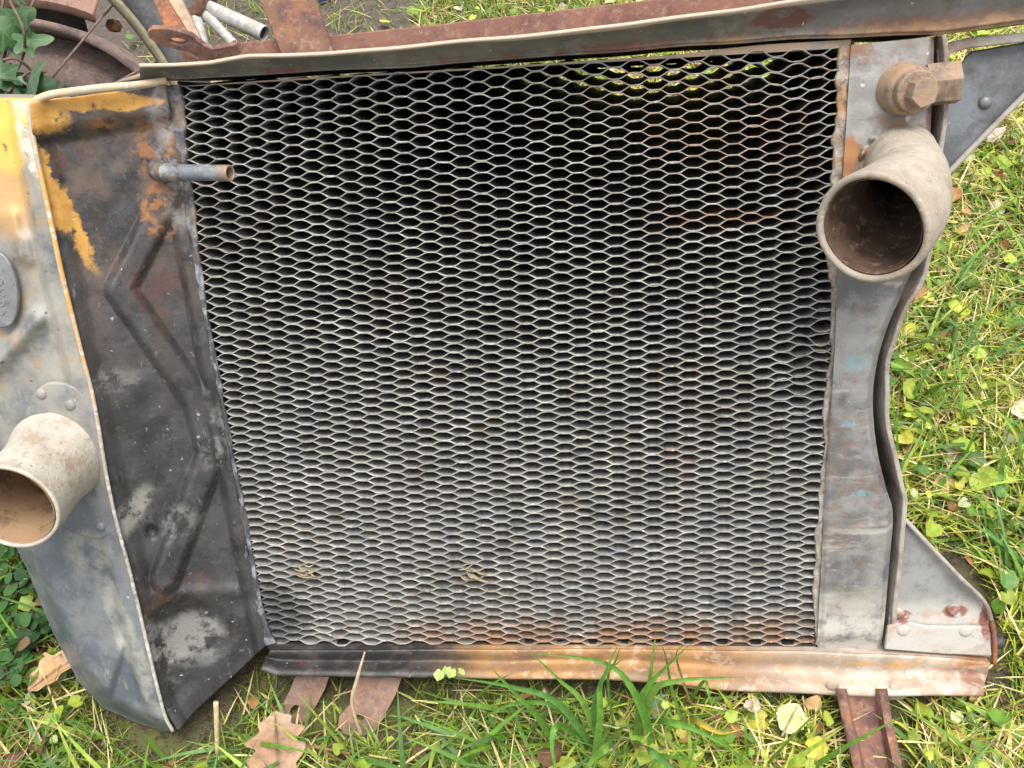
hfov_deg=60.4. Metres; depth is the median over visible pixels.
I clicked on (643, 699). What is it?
grass tuft
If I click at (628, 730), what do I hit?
dry straw
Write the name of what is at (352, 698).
dry stem
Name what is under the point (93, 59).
steel wheel
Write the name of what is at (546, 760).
leaf litter
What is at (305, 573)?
plant fragment
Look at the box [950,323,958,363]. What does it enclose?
green stub
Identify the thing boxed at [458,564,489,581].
plant fragment
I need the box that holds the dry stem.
[350,651,364,736]
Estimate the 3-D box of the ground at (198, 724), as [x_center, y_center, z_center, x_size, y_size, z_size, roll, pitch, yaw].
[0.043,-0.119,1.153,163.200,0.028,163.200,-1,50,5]
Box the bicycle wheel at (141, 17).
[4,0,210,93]
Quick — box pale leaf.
[776,703,806,736]
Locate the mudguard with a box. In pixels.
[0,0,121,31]
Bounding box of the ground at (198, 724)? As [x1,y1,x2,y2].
[0,0,1023,767]
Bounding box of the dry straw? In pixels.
[0,0,1023,767]
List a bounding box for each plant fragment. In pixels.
[294,564,317,577]
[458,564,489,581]
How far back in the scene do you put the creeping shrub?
0.87 m
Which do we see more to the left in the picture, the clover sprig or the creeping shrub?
the creeping shrub
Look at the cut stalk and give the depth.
0.78 m
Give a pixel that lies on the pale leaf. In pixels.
(792, 722)
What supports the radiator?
on the ground at (198, 724)
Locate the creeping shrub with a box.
[0,544,51,686]
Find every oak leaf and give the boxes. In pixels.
[28,650,70,691]
[245,711,305,767]
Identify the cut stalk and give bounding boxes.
[213,700,219,757]
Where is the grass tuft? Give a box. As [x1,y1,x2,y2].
[451,640,743,767]
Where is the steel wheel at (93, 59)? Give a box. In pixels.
[0,19,169,96]
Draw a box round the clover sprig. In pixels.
[433,666,464,680]
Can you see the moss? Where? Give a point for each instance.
(446, 680)
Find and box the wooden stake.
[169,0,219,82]
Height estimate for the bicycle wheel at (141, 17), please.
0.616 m
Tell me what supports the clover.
on the ground at (198, 724)
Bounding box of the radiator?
[0,0,1023,767]
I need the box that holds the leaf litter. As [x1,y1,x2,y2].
[0,0,1023,767]
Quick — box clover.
[0,0,1023,767]
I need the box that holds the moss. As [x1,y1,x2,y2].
[0,94,1023,767]
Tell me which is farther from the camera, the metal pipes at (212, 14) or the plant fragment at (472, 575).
the metal pipes at (212, 14)
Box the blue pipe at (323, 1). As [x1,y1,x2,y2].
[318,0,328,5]
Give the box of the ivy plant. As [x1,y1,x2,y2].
[0,0,64,94]
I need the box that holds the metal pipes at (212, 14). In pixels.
[183,0,268,43]
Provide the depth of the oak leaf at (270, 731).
0.78 m
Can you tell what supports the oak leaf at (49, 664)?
on the ground at (198, 724)

